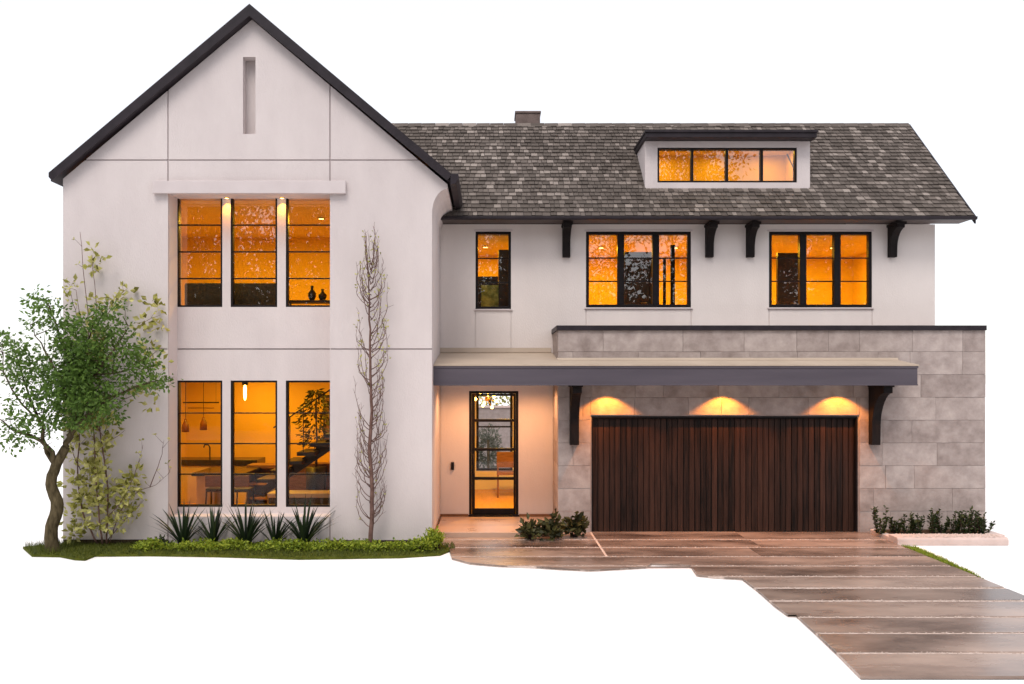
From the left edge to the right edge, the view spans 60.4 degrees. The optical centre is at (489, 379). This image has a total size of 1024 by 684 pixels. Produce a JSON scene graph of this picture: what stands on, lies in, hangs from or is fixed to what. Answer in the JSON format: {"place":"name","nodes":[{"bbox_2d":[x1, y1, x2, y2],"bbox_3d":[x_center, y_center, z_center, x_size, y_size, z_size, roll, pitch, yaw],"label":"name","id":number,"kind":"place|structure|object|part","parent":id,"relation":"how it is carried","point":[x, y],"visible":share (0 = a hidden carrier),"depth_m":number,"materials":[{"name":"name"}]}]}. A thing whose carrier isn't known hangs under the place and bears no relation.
{"place":"outdoors","nodes":[
{"label":"outdoors","id":0,"kind":"place"},
{"bbox_2d":[191,467,261,503],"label":"kitchen island","id":1,"kind":"structure","parent":0,"point":[201,491],"depth_m":17.40,"materials":[{"name":"wood"}]},
{"bbox_2d":[185,283,274,304],"bbox_3d":[-4.623,-1.142,16.150,1.670,1.182,0.900,0,0,0],"label":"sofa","id":2,"kind":"object","parent":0,"point":[245,293],"visible":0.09,"depth_m":15.70,"materials":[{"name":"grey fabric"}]},
{"bbox_2d":[23,538,455,560],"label":"lawn","id":3,"kind":"structure","parent":0,"point":[255,556],"depth_m":13.94,"materials":[{"name":"green plant"}]},
{"bbox_2d":[0,284,183,551],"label":"gnarled tree","id":4,"kind":"object","parent":3,"relation":"on","point":[73,384],"visible":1,"depth_m":13.98,"materials":[{"name":"green plant"}]},
{"bbox_2d":[53,234,173,545],"bbox_3d":[-6.244,0.160,14.619,2.030,5.248,0.680,0,0,0],"label":"climbing shrub","id":5,"kind":"object","parent":3,"relation":"on","point":[94,465],"visible":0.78,"depth_m":14.63,"materials":[{"name":"green plant"}]},
{"bbox_2d":[150,534,168,545],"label":"bush","id":6,"kind":"object","parent":3,"relation":"on","point":[163,540],"visible":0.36,"depth_m":14.61,"materials":[{"name":"green plant"}]},
{"bbox_2d":[148,500,206,543],"bbox_3d":[-5.199,2.356,14.597,1.120,0.841,0.655,0,0,0],"label":"spiky plant","id":7,"kind":"object","parent":3,"relation":"on","point":[184,532],"visible":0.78,"depth_m":14.59,"materials":[{"name":"green plant"}]},
{"bbox_2d":[181,504,242,541],"bbox_3d":[-4.683,2.403,14.612,1.155,0.747,0.624,0,0,0],"label":"spiky plant","id":8,"kind":"object","parent":3,"relation":"on","point":[214,524],"visible":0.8,"depth_m":14.63,"materials":[{"name":"green plant"}]},
{"bbox_2d":[221,504,277,544],"bbox_3d":[-3.980,2.374,14.596,1.138,0.805,0.771,0,0,0],"label":"spiky plant","id":9,"kind":"object","parent":3,"relation":"on","point":[248,532],"visible":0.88,"depth_m":14.55,"materials":[{"name":"green plant"}]},
{"bbox_2d":[130,535,427,551],"bbox_3d":[-3.413,2.684,14.405,4.983,0.284,0.673,0,0,0],"label":"ground cover","id":10,"kind":"object","parent":3,"relation":"on","point":[342,544],"visible":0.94,"depth_m":14.29,"materials":[{"name":"green plant"}]},
{"bbox_2d":[253,507,308,544],"bbox_3d":[-3.450,2.418,14.670,1.110,0.716,0.617,0,0,0],"label":"spiky plant","id":11,"kind":"object","parent":3,"relation":"on","point":[276,533],"visible":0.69,"depth_m":14.61,"materials":[{"name":"green plant"}]},
{"bbox_2d":[280,493,340,541],"bbox_3d":[-3.084,2.324,14.634,1.202,0.905,0.795,0,0,0],"label":"spiky plant","id":12,"kind":"object","parent":3,"relation":"on","point":[303,532],"visible":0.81,"depth_m":14.52,"materials":[{"name":"green plant"}]},
{"bbox_2d":[352,222,392,542],"bbox_3d":[-1.934,0.087,14.569,0.704,5.446,0.504,0,0,0],"label":"columnar tree","id":13,"kind":"object","parent":3,"relation":"on","point":[371,474],"visible":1,"depth_m":14.59,"materials":[{"name":"brown plant"}]},
{"bbox_2d":[408,533,443,551],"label":"bush","id":14,"kind":"object","parent":3,"relation":"on","point":[426,544],"visible":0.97,"depth_m":14.19,"materials":[{"name":"green plant"}]},
{"bbox_2d":[425,526,446,549],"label":"bush","id":15,"kind":"object","parent":3,"relation":"on","point":[438,536],"visible":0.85,"depth_m":14.33,"materials":[{"name":"green plant"}]},
{"bbox_2d":[246,463,274,503],"bbox_3d":[-4.756,2.240,18.650,0.676,0.920,0.500,0,0,0],"label":"sideboard","id":16,"kind":"object","parent":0,"point":[262,498],"visible":0.29,"depth_m":18.61,"materials":[{"name":"brown wood"}]},
{"bbox_2d":[478,276,497,306],"bbox_3d":[-0.081,-1.348,18.050,0.488,1.495,0.500,0,0,0],"label":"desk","id":17,"kind":"object","parent":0,"point":[487,278],"visible":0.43,"depth_m":17.82,"materials":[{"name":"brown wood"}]},
{"bbox_2d":[436,517,550,536],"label":"porch floor","id":18,"kind":"structure","parent":0,"point":[477,526],"depth_m":16.12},
{"bbox_2d":[498,250,507,306],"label":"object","id":19,"kind":"object","parent":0,"point":[503,277],"visible":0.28,"depth_m":17.84,"materials":[{"name":"brown wood"}]},
{"bbox_3d":[0.310,-1.652,17.842,0.234,1.904,0.014,0,0,0],"label":"door","id":20,"kind":"part","parent":19,"relation":"part of","materials":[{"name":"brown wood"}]},
{"bbox_2d":[0,384,1023,683],"bbox_3d":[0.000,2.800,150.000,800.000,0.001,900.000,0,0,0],"label":"ground","id":21,"kind":"structure","parent":0,"point":[444,618],"depth_m":10.38,"materials":[{"name":"white"}]},
{"bbox_2d":[479,423,502,467],"bbox_3d":[-0.101,2.045,25.592,0.939,1.631,0.895,0,0,42],"label":"garden shrub","id":22,"kind":"object","parent":21,"relation":"on","point":[489,440],"visible":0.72,"depth_m":25.50,"materials":[{"name":"green plant"}]},
{"bbox_2d":[479,406,509,467],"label":"garden wall","id":23,"kind":"structure","parent":21,"relation":"on","point":[495,412],"depth_m":28.00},
{"bbox_2d":[49,4,986,542],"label":"house","id":24,"kind":"structure","parent":21,"relation":"on","point":[793,358],"depth_m":16.00,"materials":[{"name":"paint"}]},
{"bbox_2d":[182,382,188,431],"bbox_3d":[-6.228,0.398,18.000,0.150,1.335,0.146,0,0,0],"label":"pendant lamp","id":25,"kind":"object","parent":24,"relation":"hanging from","point":[185,426],"visible":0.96,"depth_m":17.97,"materials":[{"name":"orange glass"}]},
{"bbox_2d":[178,199,221,306],"bbox_3d":[-5.063,-2.239,15.397,0.800,1.934,0.110,0,0,0],"label":"window","id":26,"kind":"structure","parent":24,"relation":"in","point":[179,201],"depth_m":15.35,"materials":[{"name":"black metal"}]},
{"bbox_2d":[178,381,221,506],"bbox_3d":[-5.063,1.111,15.397,0.800,2.204,0.110,0,0,0],"label":"window","id":27,"kind":"structure","parent":24,"relation":"in","point":[179,382],"depth_m":15.35,"materials":[{"name":"black metal"}]},
{"bbox_2d":[183,402,218,402],"bbox_3d":[-6.109,0.170,18.748,0.761,0.880,0.320,0,0,0],"label":"linear lamp","id":28,"kind":"object","parent":24,"relation":"hanging from","point":[201,402],"visible":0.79,"depth_m":18.59,"materials":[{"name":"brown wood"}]},
{"bbox_2d":[200,382,206,429],"bbox_3d":[-5.860,0.377,18.000,0.150,1.294,0.146,0,0,0],"label":"pendant lamp","id":29,"kind":"object","parent":24,"relation":"hanging from","point":[203,424],"visible":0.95,"depth_m":17.97,"materials":[{"name":"orange glass"}]},
{"bbox_2d":[205,475,220,503],"bbox_3d":[-5.212,2.250,16.800,0.390,0.900,0.391,0,0,0],"label":"bar stool","id":30,"kind":"object","parent":24,"relation":"on","point":[213,483],"visible":0.45,"depth_m":16.61,"materials":[{"name":"brown wood"}]},
{"bbox_2d":[181,444,264,502],"bbox_3d":[-6.060,2.063,19.620,1.920,1.273,0.720,0,0,0],"label":"kitchen counter","id":31,"kind":"object","parent":24,"relation":"on","point":[188,482],"visible":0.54,"depth_m":19.30,"materials":[{"name":"wood"}]},
{"bbox_2d":[235,476,254,503],"bbox_3d":[-4.701,2.250,16.750,0.390,0.900,0.391,0,0,0],"label":"bar stool","id":32,"kind":"object","parent":24,"relation":"on","point":[241,483],"visible":0.56,"depth_m":16.58,"materials":[{"name":"brown wood"}]},
{"bbox_2d":[242,382,247,399],"bbox_3d":[-4.789,0.064,17.200,0.120,0.668,0.117,0,0,0],"label":"bulb lamp","id":33,"kind":"object","parent":24,"relation":"hanging from","point":[244,390],"visible":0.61,"depth_m":17.18,"materials":[{"name":"white glass"}]},
{"bbox_2d":[231,199,276,306],"bbox_3d":[-4.113,-2.239,15.397,0.812,1.934,0.110,0,0,0],"label":"window","id":34,"kind":"structure","parent":24,"relation":"in","point":[233,224],"depth_m":15.34,"materials":[{"name":"black metal"}]},
{"bbox_2d":[231,381,276,506],"bbox_3d":[-4.113,1.111,15.397,0.812,2.204,0.110,0,0,0],"label":"window","id":35,"kind":"structure","parent":24,"relation":"in","point":[233,412],"depth_m":15.34,"materials":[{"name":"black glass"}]},
{"bbox_2d":[254,389,329,493],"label":"staircase","id":36,"kind":"structure","parent":24,"relation":"attached to","point":[298,464],"depth_m":17.28,"materials":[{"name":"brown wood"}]},
{"bbox_2d":[267,490,329,503],"bbox_3d":[-3.250,2.400,16.525,1.740,0.599,0.490,0,0,0],"label":"bench","id":37,"kind":"object","parent":24,"relation":"on","point":[320,496],"visible":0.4,"depth_m":16.30,"materials":[{"name":"brown wood"}]},
{"bbox_2d":[286,199,329,306],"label":"window","id":38,"kind":"structure","parent":24,"relation":"in","point":[287,200],"depth_m":15.35,"materials":[{"name":"black metal"}]},
{"bbox_2d":[286,381,329,506],"bbox_3d":[-3.155,1.111,15.397,0.805,2.204,0.110,0,0,0],"label":"window","id":39,"kind":"structure","parent":24,"relation":"in","point":[287,382],"depth_m":15.34,"materials":[{"name":"black metal"}]},
{"bbox_2d":[289,300,329,304],"bbox_3d":[-3.230,-0.989,15.860,0.876,0.878,0.280,0,0,0],"label":"console","id":40,"kind":"object","parent":24,"relation":"on","point":[291,302],"visible":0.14,"depth_m":15.72,"materials":[{"name":"brown wood"}]},
{"bbox_2d":[308,286,315,299],"bbox_3d":[-3.208,-1.563,15.860,0.150,0.269,0.146,0,0,0],"label":"vase","id":41,"kind":"object","parent":40,"relation":"on","point":[311,294],"visible":0.98,"depth_m":15.81,"materials":[{"name":"black ceramic"}]},
{"bbox_2d":[318,289,326,299],"bbox_3d":[-3.019,-1.533,15.860,0.150,0.209,0.146,0,0,0],"label":"vase","id":42,"kind":"object","parent":40,"relation":"on","point":[322,295],"visible":0.97,"depth_m":15.81,"materials":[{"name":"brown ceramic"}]},
{"bbox_2d":[289,462,329,489],"bbox_3d":[-3.400,2.225,18.590,1.600,0.950,0.420,0,0,0],"label":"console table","id":43,"kind":"object","parent":24,"relation":"on","point":[297,482],"visible":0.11,"depth_m":18.40,"materials":[{"name":"brown wood"}]},
{"bbox_2d":[291,388,329,489],"bbox_3d":[-3.616,1.435,18.291,1.002,2.529,0.943,0,0,0],"label":"potted tree","id":44,"kind":"object","parent":24,"relation":"on","point":[315,482],"visible":0.69,"depth_m":18.18,"materials":[{"name":"green plant"}]},
{"bbox_2d":[323,395,329,438],"bbox_3d":[-3.725,0.923,20.356,0.254,1.153,0.068,0,0,0],"label":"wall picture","id":45,"kind":"object","parent":24,"relation":"attached to","point":[327,397],"depth_m":20.32,"materials":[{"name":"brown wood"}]},
{"bbox_2d":[475,396,497,408],"bbox_3d":[-0.083,0.158,18.397,0.503,0.896,0.490,0,0,0],"label":"chandelier","id":46,"kind":"object","parent":24,"relation":"hanging from","point":[486,399],"visible":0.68,"depth_m":18.36,"materials":[{"name":"gold metal"}]},
{"bbox_2d":[480,284,498,306],"bbox_3d":[0.010,-1.375,17.878,0.426,1.149,0.035,0,0,0],"label":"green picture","id":47,"kind":"object","parent":24,"relation":"on","point":[489,295],"visible":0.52,"depth_m":17.87,"materials":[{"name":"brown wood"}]},
{"bbox_2d":[474,230,512,310],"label":"window","id":48,"kind":"structure","parent":24,"relation":"in","point":[478,232],"depth_m":17.31,"materials":[{"name":"black metal"}]},
{"bbox_2d":[468,391,518,516],"bbox_3d":[0.074,1.450,17.365,0.995,2.466,0.210,0,0,0],"label":"front door","id":49,"kind":"structure","parent":24,"relation":"in","point":[473,512],"depth_m":17.35,"materials":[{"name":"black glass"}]},
{"bbox_2d":[479,396,509,405],"bbox_3d":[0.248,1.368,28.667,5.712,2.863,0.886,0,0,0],"label":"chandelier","id":50,"kind":"object","parent":24,"relation":"hanging from","point":[500,397],"visible":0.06,"depth_m":28.56,"materials":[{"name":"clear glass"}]},
{"bbox_2d":[476,396,512,470],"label":"rear window","id":51,"kind":"structure","parent":24,"relation":"in","point":[511,397],"depth_m":21.83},
{"bbox_2d":[497,452,513,497],"bbox_3d":[0.394,2.189,20.400,0.480,1.019,0.440,0,0,0],"label":"wooden chair","id":52,"kind":"object","parent":24,"relation":"on","point":[505,459],"visible":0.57,"depth_m":20.58,"materials":[{"name":"brown wood"}]},
{"bbox_2d":[624,252,651,304],"bbox_3d":[3.088,-1.635,18.300,0.598,2.049,0.121,0,0,0],"label":"inner door","id":53,"kind":"structure","parent":24,"relation":"in","point":[635,293],"depth_m":18.30,"materials":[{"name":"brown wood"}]},
{"bbox_2d":[584,230,692,308],"bbox_3d":[2.919,-2.175,17.346,2.124,1.559,0.152,0,0,0],"label":"window","id":54,"kind":"structure","parent":24,"relation":"in","point":[620,234],"depth_m":17.31,"materials":[{"name":"black glass"}]},
{"bbox_2d":[663,245,674,304],"bbox_3d":[3.621,-1.712,17.756,0.585,2.023,0.051,0,0,0],"label":"curtain","id":55,"kind":"object","parent":24,"relation":"hanging from","point":[672,276],"visible":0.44,"depth_m":17.74,"materials":[{"name":"black fabric"}]},
{"bbox_2d":[591,416,857,531],"bbox_3d":[4.273,1.713,16.115,4.889,2.151,0.170,0,0,0],"label":"garage door","id":56,"kind":"structure","parent":24,"relation":"in","point":[649,473],"depth_m":16.13,"materials":[{"name":"brown wood"}]},
{"bbox_2d":[657,148,796,182],"bbox_3d":[4.718,-4.276,17.571,2.774,0.696,0.118,0,0,0],"label":"window","id":57,"kind":"structure","parent":24,"relation":"in","point":[691,150],"depth_m":17.52,"materials":[{"name":"black glass"}]},
{"bbox_2d":[776,253,797,304],"bbox_3d":[6.262,-1.631,18.400,0.517,2.043,0.121,0,0,0],"label":"inner door","id":58,"kind":"structure","parent":24,"relation":"in","point":[786,269],"depth_m":18.40,"materials":[{"name":"brown wood"}]},
{"bbox_2d":[767,230,873,308],"bbox_3d":[6.497,-2.175,17.346,2.085,1.559,0.152,0,0,0],"label":"window","id":59,"kind":"structure","parent":24,"relation":"in","point":[802,235],"depth_m":17.31,"materials":[{"name":"black glass"}]},
{"bbox_2d":[870,529,1008,545],"bbox_3d":[7.900,2.723,15.420,2.020,0.154,1.100,0,0,0],"label":"planter","id":60,"kind":"object","parent":21,"relation":"on","point":[926,537],"visible":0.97,"depth_m":14.89,"materials":[{"name":"concrete"}]},
{"bbox_2d":[870,505,888,533],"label":"shrub","id":61,"kind":"object","parent":60,"relation":"on","point":[879,530],"visible":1,"depth_m":15.50,"materials":[{"name":"green plant"}]},
{"bbox_2d":[888,516,904,532],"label":"shrub","id":62,"kind":"object","parent":60,"relation":"on","point":[893,527],"visible":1,"depth_m":15.59,"materials":[{"name":"green plant"}]},
{"bbox_2d":[899,513,919,533],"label":"shrub","id":63,"kind":"object","parent":60,"relation":"on","point":[911,526],"visible":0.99,"depth_m":15.52,"materials":[{"name":"green plant"}]},
{"bbox_2d":[909,512,925,533],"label":"shrub","id":64,"kind":"object","parent":60,"relation":"on","point":[918,529],"visible":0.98,"depth_m":15.50,"materials":[{"name":"green plant"}]},
{"bbox_2d":[927,508,939,532],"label":"shrub","id":65,"kind":"object","parent":60,"relation":"on","point":[933,524],"visible":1,"depth_m":15.55,"materials":[{"name":"green plant"}]},
{"bbox_2d":[934,509,950,532],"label":"shrub","id":66,"kind":"object","parent":60,"relation":"on","point":[939,528],"visible":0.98,"depth_m":15.56,"materials":[{"name":"green plant"}]},
{"bbox_2d":[949,510,964,533],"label":"shrub","id":67,"kind":"object","parent":60,"relation":"on","point":[956,528],"visible":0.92,"depth_m":15.56,"materials":[{"name":"green plant"}]},
{"bbox_2d":[959,506,975,533],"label":"shrub","id":68,"kind":"object","parent":60,"relation":"on","point":[963,525],"visible":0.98,"depth_m":15.42,"materials":[{"name":"green plant"}]},
{"bbox_2d":[963,511,980,533],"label":"shrub","id":69,"kind":"object","parent":60,"relation":"on","point":[974,530],"visible":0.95,"depth_m":15.48,"materials":[{"name":"green plant"}]},
{"bbox_2d":[974,511,994,533],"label":"shrub","id":70,"kind":"object","parent":60,"relation":"on","point":[981,526],"visible":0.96,"depth_m":15.47,"materials":[{"name":"green plant"}]},
{"bbox_2d":[0,0,1023,383],"label":"sky","id":71,"kind":"structure","parent":0,"point":[952,71],"materials":[{"name":"white"}]},
{"bbox_2d":[443,532,1023,678],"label":"driveway","id":72,"kind":"structure","parent":0,"point":[937,666],"depth_m":11.95,"materials":[{"name":"concrete"}]},
{"bbox_2d":[514,513,544,539],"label":"porch shrub","id":73,"kind":"object","parent":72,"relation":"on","point":[529,530],"visible":1,"depth_m":15.19,"materials":[{"name":"green plant"}]},
{"bbox_2d":[537,508,564,540],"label":"porch shrub","id":74,"kind":"object","parent":72,"relation":"on","point":[552,528],"visible":0.99,"depth_m":15.20,"materials":[{"name":"green plant"}]},
{"bbox_2d":[560,511,589,536],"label":"porch shrub","id":75,"kind":"object","parent":72,"relation":"on","point":[577,525],"visible":1,"depth_m":15.44,"materials":[{"name":"green plant"}]},
{"bbox_2d":[444,539,1023,653],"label":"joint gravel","id":76,"kind":"structure","parent":0,"point":[794,576],"depth_m":12.74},
{"bbox_2d":[903,544,983,578],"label":"verge grass","id":77,"kind":"structure","parent":0,"point":[943,560],"depth_m":13.70,"materials":[{"name":"green plant"}]}
]}

